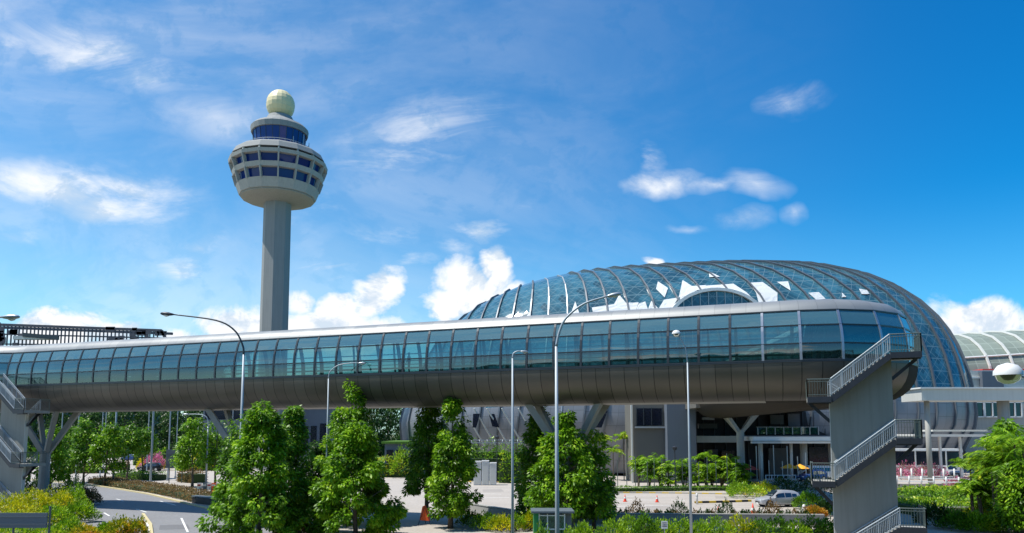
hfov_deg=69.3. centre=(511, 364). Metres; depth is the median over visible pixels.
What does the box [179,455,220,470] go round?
hedge
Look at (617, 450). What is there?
palm
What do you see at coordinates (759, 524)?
croton
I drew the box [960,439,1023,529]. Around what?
palm
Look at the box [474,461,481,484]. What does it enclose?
utility cabinet
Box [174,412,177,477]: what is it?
pole
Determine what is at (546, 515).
kiosk
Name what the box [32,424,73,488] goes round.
tree
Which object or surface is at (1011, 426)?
tree
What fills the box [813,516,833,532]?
croton
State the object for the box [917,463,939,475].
bougainvillea
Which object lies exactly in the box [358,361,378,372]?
window
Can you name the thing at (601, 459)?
tree
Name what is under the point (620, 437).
palm
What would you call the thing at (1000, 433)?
palm
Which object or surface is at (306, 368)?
window
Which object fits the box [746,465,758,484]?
parasol
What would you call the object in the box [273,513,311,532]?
shrub
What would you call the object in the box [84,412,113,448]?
tree
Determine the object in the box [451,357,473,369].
window
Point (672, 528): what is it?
croton
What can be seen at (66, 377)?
window
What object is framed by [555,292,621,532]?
street lamp
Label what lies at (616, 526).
croton
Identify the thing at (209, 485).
plastic barrier
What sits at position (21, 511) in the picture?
shrub
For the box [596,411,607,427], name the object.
window
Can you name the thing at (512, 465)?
street lamp
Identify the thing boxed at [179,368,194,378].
window
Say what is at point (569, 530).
shrub
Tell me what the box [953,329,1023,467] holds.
terminal building
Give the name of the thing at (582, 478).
tree
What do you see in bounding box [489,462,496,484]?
utility cabinet
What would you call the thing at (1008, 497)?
palm
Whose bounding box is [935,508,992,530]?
shrub
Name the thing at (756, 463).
mast
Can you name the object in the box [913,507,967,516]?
retaining wall
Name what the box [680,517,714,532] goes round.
croton
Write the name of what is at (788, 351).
window
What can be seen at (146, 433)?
tree
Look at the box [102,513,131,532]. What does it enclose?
shrub
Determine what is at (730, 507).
tyre mark
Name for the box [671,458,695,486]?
palm
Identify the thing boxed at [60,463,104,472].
hedge
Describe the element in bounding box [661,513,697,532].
croton
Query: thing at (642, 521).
croton
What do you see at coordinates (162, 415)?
tree
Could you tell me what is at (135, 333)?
car park building
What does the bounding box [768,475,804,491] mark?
shrub
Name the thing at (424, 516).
traffic cone
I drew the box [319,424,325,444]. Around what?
window
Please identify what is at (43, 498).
shrub
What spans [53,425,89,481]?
tree
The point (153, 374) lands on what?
window
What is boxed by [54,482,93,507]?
shrub
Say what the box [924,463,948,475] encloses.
bougainvillea
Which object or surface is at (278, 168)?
control tower
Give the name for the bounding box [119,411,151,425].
tree
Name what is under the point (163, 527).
road patch
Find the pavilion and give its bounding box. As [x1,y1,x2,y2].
[381,440,416,462]
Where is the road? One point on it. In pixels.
(158, 512)
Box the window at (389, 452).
[387,450,392,462]
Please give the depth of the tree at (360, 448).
51.80 m
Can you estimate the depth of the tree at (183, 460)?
102.59 m
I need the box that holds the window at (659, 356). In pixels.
[639,349,666,363]
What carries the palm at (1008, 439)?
on the carriageway
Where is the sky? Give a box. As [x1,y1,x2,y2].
[0,0,1023,434]
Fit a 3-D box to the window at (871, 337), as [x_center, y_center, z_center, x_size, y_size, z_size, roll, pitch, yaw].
[29.720,-0.937,60.643,0.776,3.370,2.142,0,-5,0]
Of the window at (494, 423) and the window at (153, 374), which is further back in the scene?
the window at (494, 423)
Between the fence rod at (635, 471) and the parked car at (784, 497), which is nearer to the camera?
the parked car at (784, 497)
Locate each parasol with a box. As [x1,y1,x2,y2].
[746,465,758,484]
[781,464,793,474]
[793,464,808,468]
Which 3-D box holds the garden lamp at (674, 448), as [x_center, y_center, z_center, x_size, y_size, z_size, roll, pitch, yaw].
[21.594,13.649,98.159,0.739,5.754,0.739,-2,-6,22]
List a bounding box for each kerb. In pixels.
[31,479,210,508]
[142,513,152,532]
[618,492,745,494]
[694,500,751,502]
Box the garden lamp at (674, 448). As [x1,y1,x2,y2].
[672,446,676,486]
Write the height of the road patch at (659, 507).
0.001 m
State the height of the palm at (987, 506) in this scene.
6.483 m
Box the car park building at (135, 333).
[0,322,180,446]
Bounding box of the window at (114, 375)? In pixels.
[110,371,124,381]
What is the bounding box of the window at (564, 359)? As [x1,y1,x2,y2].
[554,353,579,366]
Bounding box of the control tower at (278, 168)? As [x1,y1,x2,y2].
[228,89,327,469]
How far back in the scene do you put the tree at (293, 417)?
55.37 m
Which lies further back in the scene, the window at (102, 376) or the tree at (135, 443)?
the tree at (135, 443)
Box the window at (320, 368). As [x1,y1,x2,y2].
[315,362,334,374]
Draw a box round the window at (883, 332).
[876,329,888,342]
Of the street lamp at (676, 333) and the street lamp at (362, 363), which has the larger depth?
the street lamp at (362, 363)
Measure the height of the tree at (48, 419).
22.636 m
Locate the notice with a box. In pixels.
[661,521,667,532]
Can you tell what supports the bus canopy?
on the raised drive
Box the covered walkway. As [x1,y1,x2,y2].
[901,387,1023,483]
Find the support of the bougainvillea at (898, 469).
on the raised drive
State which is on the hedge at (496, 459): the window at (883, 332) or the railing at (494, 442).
the railing at (494, 442)
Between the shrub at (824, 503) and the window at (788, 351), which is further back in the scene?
the shrub at (824, 503)
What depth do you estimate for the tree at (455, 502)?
57.75 m
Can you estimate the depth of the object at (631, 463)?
102.98 m
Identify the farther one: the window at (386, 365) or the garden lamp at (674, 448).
the garden lamp at (674, 448)
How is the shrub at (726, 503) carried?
on the retaining wall at (479, 508)
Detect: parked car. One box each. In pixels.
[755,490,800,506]
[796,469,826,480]
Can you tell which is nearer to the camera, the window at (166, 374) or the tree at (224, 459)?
the tree at (224, 459)
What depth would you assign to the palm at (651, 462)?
100.80 m
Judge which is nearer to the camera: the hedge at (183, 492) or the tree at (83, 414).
the hedge at (183, 492)
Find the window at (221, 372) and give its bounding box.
[215,366,232,377]
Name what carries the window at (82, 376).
in the footbridge
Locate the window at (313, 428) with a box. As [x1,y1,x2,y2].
[310,426,316,447]
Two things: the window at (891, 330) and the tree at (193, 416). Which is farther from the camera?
the tree at (193, 416)
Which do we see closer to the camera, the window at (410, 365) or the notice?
the notice
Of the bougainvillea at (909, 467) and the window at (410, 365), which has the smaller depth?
the window at (410, 365)
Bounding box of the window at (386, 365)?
[381,360,401,372]
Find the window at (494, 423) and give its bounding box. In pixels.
[489,414,498,426]
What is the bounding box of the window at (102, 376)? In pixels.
[93,371,107,381]
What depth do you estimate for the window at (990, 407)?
139.55 m
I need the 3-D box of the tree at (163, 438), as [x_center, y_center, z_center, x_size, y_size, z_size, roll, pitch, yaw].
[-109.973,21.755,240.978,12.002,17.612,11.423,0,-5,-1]
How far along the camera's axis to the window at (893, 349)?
49.82 m
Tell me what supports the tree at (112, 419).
on the ground
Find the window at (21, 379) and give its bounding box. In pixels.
[16,374,29,384]
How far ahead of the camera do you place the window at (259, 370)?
64.34 m
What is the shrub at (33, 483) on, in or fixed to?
on the carriageway
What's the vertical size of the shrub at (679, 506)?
2.073 m
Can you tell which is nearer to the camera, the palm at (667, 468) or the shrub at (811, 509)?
the shrub at (811, 509)
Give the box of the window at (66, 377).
[62,373,75,382]
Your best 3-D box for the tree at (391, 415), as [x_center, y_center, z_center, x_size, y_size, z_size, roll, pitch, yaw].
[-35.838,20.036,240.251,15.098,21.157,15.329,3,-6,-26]
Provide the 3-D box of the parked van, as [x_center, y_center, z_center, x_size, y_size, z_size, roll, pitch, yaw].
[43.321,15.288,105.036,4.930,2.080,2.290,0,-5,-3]
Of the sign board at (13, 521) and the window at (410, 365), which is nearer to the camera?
the sign board at (13, 521)
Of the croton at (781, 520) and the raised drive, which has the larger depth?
the raised drive
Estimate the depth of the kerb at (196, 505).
88.47 m
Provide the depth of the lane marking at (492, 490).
96.39 m
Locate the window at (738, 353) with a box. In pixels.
[731,345,761,360]
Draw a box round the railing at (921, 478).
[897,476,968,484]
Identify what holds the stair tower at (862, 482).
on the carriageway
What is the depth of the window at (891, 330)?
56.91 m
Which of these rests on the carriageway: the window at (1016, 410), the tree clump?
the tree clump
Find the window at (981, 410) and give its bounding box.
[977,402,984,416]
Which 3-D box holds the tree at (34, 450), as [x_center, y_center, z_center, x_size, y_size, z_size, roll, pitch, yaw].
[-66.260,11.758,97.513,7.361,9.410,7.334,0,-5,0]
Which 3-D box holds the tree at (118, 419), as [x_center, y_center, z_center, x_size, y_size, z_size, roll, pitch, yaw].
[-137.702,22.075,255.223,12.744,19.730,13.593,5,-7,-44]
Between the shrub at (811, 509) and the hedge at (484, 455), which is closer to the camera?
the shrub at (811, 509)
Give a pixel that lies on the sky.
(472, 152)
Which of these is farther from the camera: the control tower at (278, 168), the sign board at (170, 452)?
the control tower at (278, 168)
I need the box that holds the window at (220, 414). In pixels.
[205,410,245,418]
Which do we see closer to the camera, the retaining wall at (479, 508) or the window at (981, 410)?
the retaining wall at (479, 508)
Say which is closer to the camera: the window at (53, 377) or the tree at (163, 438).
the window at (53, 377)
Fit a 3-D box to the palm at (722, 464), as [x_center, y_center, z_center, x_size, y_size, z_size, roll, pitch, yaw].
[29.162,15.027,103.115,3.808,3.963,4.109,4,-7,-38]
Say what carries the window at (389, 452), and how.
in the pavilion
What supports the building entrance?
on the carriageway
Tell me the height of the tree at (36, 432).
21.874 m
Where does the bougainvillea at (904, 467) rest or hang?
on the raised drive
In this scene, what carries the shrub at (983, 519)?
on the carriageway
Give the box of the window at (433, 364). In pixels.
[427,358,448,370]
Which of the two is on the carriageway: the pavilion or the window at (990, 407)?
the pavilion
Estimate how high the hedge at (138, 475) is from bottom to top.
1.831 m
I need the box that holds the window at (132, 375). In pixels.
[126,370,141,380]
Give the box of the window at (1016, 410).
[1009,402,1022,416]
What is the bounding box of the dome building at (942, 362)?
[399,260,977,473]
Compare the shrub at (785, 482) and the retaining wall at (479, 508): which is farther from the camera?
the shrub at (785, 482)
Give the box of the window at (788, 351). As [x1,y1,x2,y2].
[764,344,799,359]
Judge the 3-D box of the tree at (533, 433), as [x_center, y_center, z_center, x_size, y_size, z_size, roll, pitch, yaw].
[2.066,8.043,60.574,5.248,9.998,5.059,4,-6,-35]
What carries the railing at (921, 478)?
on the raised drive
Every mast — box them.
[756,446,757,483]
[773,445,774,481]
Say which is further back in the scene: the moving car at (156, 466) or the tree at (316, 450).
the moving car at (156, 466)
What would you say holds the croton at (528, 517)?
on the carriageway
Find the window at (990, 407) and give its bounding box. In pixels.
[984,402,996,416]
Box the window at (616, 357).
[610,350,636,364]
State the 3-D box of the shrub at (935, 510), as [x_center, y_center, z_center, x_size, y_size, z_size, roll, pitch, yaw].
[33.833,11.906,59.128,4.589,2.160,3.680,0,-5,0]
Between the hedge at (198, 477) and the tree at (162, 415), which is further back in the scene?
the tree at (162, 415)
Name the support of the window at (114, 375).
in the footbridge
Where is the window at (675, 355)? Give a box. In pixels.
[669,348,696,362]
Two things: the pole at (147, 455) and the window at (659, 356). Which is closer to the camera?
the window at (659, 356)
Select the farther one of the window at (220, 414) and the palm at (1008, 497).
the window at (220, 414)
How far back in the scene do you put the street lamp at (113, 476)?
107.56 m
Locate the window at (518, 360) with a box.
[501,355,524,368]
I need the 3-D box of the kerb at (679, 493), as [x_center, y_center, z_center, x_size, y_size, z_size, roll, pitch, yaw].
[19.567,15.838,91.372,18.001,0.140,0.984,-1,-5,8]
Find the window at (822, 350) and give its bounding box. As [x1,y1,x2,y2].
[802,343,841,358]
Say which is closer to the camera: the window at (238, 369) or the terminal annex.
the window at (238, 369)
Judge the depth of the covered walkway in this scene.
95.09 m
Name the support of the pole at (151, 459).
on the carriageway
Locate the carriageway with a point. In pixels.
(410, 521)
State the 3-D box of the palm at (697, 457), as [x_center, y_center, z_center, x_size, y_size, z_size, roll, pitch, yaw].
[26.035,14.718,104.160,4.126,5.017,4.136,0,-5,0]
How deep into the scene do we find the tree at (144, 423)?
241.22 m
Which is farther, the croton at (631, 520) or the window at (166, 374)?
the window at (166, 374)
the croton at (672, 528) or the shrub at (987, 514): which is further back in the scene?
the shrub at (987, 514)
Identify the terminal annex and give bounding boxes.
[203,409,346,466]
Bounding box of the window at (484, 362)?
[476,356,498,369]
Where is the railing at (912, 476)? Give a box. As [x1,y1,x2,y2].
[900,468,954,479]
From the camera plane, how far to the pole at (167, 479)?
117.28 m
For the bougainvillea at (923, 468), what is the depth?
105.99 m
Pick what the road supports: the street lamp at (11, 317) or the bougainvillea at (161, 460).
the street lamp at (11, 317)
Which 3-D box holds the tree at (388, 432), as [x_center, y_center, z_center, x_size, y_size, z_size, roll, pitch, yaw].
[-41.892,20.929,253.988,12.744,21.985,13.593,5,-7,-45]
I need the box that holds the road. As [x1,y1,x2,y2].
[0,481,271,532]
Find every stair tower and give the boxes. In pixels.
[0,373,49,510]
[805,332,926,532]
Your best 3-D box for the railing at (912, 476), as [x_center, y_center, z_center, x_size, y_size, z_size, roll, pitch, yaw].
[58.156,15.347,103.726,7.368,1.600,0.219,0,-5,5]
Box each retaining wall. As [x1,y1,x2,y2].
[465,503,824,524]
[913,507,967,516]
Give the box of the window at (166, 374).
[161,369,176,379]
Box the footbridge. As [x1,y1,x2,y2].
[0,299,918,528]
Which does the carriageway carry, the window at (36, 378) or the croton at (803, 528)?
the croton at (803, 528)
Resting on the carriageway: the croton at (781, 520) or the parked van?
the croton at (781, 520)
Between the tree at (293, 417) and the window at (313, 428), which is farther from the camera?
the window at (313, 428)
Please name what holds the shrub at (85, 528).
on the ground
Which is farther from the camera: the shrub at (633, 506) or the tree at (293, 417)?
the shrub at (633, 506)
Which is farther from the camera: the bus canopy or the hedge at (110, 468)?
the hedge at (110, 468)
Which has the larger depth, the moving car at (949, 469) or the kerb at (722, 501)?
the moving car at (949, 469)
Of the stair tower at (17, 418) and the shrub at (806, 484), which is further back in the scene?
the shrub at (806, 484)
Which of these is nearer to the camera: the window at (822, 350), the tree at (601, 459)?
the window at (822, 350)
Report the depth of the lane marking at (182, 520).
59.68 m
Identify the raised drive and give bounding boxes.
[751,469,974,490]
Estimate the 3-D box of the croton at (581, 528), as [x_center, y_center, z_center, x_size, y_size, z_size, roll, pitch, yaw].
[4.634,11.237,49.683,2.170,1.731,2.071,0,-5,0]
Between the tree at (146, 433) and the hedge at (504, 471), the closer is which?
the hedge at (504, 471)
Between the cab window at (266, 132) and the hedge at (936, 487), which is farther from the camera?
the cab window at (266, 132)
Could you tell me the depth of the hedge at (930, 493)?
77.75 m
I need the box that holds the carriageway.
[26,458,1016,532]
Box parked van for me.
[798,465,831,478]
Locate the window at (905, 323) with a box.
[899,315,917,363]
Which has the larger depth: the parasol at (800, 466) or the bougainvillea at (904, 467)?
the bougainvillea at (904, 467)
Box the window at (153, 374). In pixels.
[143,369,159,379]
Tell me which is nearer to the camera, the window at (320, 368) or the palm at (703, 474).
the window at (320, 368)
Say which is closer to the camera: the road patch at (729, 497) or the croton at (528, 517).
the croton at (528, 517)
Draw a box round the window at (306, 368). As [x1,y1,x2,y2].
[294,363,312,375]
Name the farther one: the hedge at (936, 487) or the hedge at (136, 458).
the hedge at (136, 458)
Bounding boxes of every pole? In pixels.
[146,411,149,473]
[149,411,153,481]
[166,411,170,480]
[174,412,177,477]
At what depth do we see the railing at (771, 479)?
97.02 m
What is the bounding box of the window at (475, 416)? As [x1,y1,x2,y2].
[473,414,479,427]
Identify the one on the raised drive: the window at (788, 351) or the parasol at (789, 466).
the parasol at (789, 466)
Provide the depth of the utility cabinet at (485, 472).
106.40 m
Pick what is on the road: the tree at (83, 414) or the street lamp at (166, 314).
the street lamp at (166, 314)
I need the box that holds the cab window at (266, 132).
[253,125,305,145]
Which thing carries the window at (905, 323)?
in the footbridge
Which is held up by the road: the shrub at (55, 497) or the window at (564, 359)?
the shrub at (55, 497)
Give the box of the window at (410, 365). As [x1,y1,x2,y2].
[404,359,424,371]
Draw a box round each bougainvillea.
[139,451,165,465]
[896,460,914,475]
[896,464,910,475]
[899,462,921,477]
[915,462,934,477]
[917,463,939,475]
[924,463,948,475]
[942,476,957,485]
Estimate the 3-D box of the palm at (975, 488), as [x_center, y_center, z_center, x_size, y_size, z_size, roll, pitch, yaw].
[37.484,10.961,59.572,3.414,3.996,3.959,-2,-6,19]
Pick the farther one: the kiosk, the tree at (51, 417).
the tree at (51, 417)
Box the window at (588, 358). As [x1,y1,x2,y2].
[582,352,607,365]
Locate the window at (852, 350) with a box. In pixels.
[844,343,881,358]
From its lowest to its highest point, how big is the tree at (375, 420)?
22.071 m
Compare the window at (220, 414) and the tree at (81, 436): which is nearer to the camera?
the tree at (81, 436)
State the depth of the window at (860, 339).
63.04 m
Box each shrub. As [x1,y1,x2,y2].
[0,490,41,512]
[0,503,60,528]
[0,528,33,532]
[2,486,59,511]
[18,522,69,532]
[24,476,37,498]
[33,484,76,512]
[36,503,79,525]
[49,471,88,497]
[50,515,80,532]
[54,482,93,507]
[63,497,102,520]
[65,522,102,532]
[77,484,103,502]
[95,521,120,532]
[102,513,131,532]
[120,515,150,532]
[135,457,145,468]
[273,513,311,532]
[358,526,390,532]
[535,519,549,532]
[564,523,576,532]
[626,496,645,512]
[669,497,688,512]
[714,498,734,512]
[725,481,745,493]
[726,481,770,497]
[744,480,780,494]
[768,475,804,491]
[788,475,832,495]
[790,488,822,508]
[803,504,828,515]
[816,498,832,515]
[911,501,962,527]
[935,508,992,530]
[953,510,1007,531]
[962,499,992,513]
[978,509,1019,532]
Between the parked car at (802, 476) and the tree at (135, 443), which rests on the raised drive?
the parked car at (802, 476)
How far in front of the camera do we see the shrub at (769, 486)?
88.52 m
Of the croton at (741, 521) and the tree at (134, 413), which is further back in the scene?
the tree at (134, 413)
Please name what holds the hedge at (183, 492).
on the carriageway
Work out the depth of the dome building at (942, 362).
132.84 m
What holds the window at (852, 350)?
in the footbridge
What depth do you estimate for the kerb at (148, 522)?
60.67 m
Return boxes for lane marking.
[181,518,188,531]
[483,489,503,491]
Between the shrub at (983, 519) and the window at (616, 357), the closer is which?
the window at (616, 357)
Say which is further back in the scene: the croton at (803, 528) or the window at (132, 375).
the window at (132, 375)
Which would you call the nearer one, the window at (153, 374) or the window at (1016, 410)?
the window at (153, 374)
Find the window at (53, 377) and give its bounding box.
[46,373,60,383]
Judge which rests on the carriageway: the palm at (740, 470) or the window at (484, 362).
the palm at (740, 470)
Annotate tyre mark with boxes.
[704,507,756,507]
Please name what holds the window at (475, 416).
in the dome building at (942, 362)
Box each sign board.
[0,506,51,532]
[166,449,182,482]
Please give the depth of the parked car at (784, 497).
74.75 m
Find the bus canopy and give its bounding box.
[897,430,988,477]
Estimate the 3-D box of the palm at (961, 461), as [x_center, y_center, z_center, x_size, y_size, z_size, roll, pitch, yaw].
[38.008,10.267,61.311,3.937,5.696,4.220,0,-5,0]
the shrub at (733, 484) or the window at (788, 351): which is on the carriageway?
the shrub at (733, 484)
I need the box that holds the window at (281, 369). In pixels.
[274,364,292,375]
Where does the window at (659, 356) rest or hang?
in the footbridge
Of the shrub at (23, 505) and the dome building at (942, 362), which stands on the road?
the shrub at (23, 505)
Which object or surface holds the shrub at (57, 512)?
on the road
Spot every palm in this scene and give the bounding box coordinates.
[598,435,614,442]
[606,444,625,476]
[613,431,627,479]
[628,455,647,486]
[637,458,662,487]
[647,452,673,485]
[655,463,680,487]
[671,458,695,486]
[686,452,710,486]
[692,463,720,486]
[700,450,720,485]
[713,458,733,486]
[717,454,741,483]
[725,462,753,484]
[944,457,990,511]
[953,476,998,523]
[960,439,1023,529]
[965,426,1023,532]
[973,446,1022,513]
[991,429,1023,490]
[996,477,1023,532]
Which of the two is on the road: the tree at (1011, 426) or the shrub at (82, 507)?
the shrub at (82, 507)
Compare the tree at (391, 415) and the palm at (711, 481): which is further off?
the tree at (391, 415)
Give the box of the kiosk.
[531,508,573,532]
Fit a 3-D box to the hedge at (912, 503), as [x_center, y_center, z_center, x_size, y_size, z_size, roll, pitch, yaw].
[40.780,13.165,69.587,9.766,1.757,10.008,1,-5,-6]
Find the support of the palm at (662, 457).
on the carriageway
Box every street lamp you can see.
[0,314,19,320]
[112,412,116,479]
[160,312,244,531]
[183,413,208,482]
[326,362,365,457]
[511,350,527,532]
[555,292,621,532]
[672,330,692,532]
[993,363,1023,383]
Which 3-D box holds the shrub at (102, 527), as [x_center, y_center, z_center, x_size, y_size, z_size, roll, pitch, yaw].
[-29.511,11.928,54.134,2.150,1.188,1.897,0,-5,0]
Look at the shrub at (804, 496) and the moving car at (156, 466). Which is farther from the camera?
the moving car at (156, 466)
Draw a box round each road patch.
[159,524,189,529]
[646,505,685,509]
[715,496,745,497]
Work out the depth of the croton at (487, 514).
56.82 m
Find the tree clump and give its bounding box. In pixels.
[385,443,423,476]
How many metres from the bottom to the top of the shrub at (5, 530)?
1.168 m
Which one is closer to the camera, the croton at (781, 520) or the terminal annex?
the croton at (781, 520)
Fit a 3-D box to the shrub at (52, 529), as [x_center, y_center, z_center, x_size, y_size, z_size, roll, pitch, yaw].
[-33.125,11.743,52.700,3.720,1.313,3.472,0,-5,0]
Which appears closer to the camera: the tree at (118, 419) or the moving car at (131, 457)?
the moving car at (131, 457)
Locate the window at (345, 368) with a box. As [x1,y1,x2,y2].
[336,361,355,373]
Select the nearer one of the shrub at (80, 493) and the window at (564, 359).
the window at (564, 359)
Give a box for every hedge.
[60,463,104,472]
[86,476,212,501]
[107,460,130,470]
[115,469,166,480]
[133,447,177,464]
[175,468,208,482]
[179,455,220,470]
[377,455,408,476]
[467,444,525,480]
[470,434,522,457]
[497,449,520,482]
[614,484,745,491]
[897,483,957,493]
[897,488,975,500]
[898,494,975,514]
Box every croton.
[455,509,488,526]
[467,510,501,529]
[483,511,516,531]
[501,511,531,530]
[517,509,538,529]
[572,519,593,532]
[594,517,631,532]
[617,512,646,532]
[632,510,660,532]
[642,516,681,532]
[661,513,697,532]
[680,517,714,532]
[699,515,737,532]
[721,512,760,532]
[740,516,777,532]
[756,510,794,532]
[777,515,812,532]
[797,512,833,532]
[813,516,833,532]
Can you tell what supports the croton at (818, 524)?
on the carriageway
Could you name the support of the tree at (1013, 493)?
on the carriageway
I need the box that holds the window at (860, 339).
[857,335,865,341]
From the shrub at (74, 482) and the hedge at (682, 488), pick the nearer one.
the shrub at (74, 482)
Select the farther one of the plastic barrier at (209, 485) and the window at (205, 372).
the plastic barrier at (209, 485)
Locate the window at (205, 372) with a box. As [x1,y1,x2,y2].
[197,367,213,378]
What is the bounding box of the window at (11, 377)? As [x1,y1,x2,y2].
[7,375,14,384]
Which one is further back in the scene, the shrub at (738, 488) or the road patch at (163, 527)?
the shrub at (738, 488)
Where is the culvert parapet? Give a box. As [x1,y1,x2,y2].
[191,495,216,504]
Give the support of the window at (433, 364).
in the footbridge
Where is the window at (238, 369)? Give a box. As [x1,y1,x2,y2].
[234,366,251,376]
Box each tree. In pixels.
[25,436,38,481]
[27,413,55,455]
[28,421,39,451]
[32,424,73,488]
[38,413,67,436]
[45,412,85,454]
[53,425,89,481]
[63,417,105,484]
[70,412,96,446]
[83,422,131,485]
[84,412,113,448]
[98,412,128,448]
[103,412,142,456]
[108,421,145,477]
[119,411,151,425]
[124,426,158,473]
[134,411,170,453]
[149,411,175,452]
[155,411,190,452]
[168,411,198,450]
[168,418,216,486]
[170,411,202,453]
[194,399,308,532]
[197,420,228,482]
[210,418,256,521]
[268,405,318,521]
[299,418,408,532]
[299,439,325,517]
[309,378,386,524]
[361,408,390,455]
[374,408,399,454]
[378,408,402,455]
[399,407,449,516]
[424,397,483,528]
[514,406,552,515]
[522,409,614,519]
[571,429,619,529]
[968,417,1023,512]
[986,456,1023,532]
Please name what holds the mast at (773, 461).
on the carriageway
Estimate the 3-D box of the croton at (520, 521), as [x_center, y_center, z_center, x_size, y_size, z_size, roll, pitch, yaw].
[0.490,11.937,56.753,2.387,1.649,2.079,3,-6,-28]
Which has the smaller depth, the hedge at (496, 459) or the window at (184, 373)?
the window at (184, 373)
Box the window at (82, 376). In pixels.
[77,372,91,382]
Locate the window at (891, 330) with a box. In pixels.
[887,325,903,344]
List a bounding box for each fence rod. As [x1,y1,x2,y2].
[626,454,626,487]
[635,455,635,487]
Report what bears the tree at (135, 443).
on the carriageway
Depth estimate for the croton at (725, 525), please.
50.23 m
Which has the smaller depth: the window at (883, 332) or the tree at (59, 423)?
the window at (883, 332)
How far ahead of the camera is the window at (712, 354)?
51.01 m
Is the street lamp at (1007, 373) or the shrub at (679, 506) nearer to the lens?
the street lamp at (1007, 373)
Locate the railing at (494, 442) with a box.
[471,440,525,445]
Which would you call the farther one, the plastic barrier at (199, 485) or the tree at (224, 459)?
the plastic barrier at (199, 485)
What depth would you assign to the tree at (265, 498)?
50.91 m
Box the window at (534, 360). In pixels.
[528,354,551,367]
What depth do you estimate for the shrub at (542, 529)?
43.80 m
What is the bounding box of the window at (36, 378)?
[31,374,44,383]
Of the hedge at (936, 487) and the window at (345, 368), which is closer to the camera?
the window at (345, 368)
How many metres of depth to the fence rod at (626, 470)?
99.57 m
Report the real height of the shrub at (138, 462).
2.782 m
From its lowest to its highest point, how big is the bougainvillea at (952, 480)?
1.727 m
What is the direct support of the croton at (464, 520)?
on the carriageway
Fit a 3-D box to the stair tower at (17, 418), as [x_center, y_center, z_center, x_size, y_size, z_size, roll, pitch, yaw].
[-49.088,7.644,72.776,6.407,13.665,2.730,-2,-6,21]
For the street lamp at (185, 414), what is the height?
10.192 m
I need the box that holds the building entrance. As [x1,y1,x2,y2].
[625,404,830,483]
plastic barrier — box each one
[197,483,201,490]
[207,483,211,490]
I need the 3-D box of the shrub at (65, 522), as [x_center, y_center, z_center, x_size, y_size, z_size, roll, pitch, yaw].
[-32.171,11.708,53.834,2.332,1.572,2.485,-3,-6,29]
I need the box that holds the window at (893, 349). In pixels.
[884,344,907,360]
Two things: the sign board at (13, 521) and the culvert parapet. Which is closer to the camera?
the sign board at (13, 521)
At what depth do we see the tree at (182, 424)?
259.81 m
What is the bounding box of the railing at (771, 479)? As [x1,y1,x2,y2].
[765,475,795,482]
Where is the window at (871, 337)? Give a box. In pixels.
[866,332,876,341]
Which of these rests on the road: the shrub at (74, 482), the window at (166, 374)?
the shrub at (74, 482)
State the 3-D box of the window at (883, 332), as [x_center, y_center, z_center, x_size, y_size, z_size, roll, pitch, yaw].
[29.559,-1.123,58.639,0.763,3.370,1.979,0,-5,0]
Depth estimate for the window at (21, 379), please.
74.68 m
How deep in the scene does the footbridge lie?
59.12 m
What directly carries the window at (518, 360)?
in the footbridge
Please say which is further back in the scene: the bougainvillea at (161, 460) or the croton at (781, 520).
the bougainvillea at (161, 460)
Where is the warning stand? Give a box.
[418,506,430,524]
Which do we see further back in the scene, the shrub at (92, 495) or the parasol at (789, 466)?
the parasol at (789, 466)
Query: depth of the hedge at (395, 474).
125.48 m
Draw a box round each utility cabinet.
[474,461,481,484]
[482,460,488,484]
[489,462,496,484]
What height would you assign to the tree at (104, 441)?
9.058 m
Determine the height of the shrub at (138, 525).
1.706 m
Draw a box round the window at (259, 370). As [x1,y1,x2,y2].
[254,365,271,376]
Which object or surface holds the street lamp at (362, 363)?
on the carriageway
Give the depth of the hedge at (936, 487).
85.73 m
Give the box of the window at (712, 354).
[700,347,728,361]
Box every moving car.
[122,455,132,460]
[137,462,163,470]
[943,465,959,476]
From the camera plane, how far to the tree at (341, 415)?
60.05 m
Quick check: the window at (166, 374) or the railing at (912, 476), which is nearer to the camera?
the window at (166, 374)
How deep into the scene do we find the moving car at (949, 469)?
112.11 m

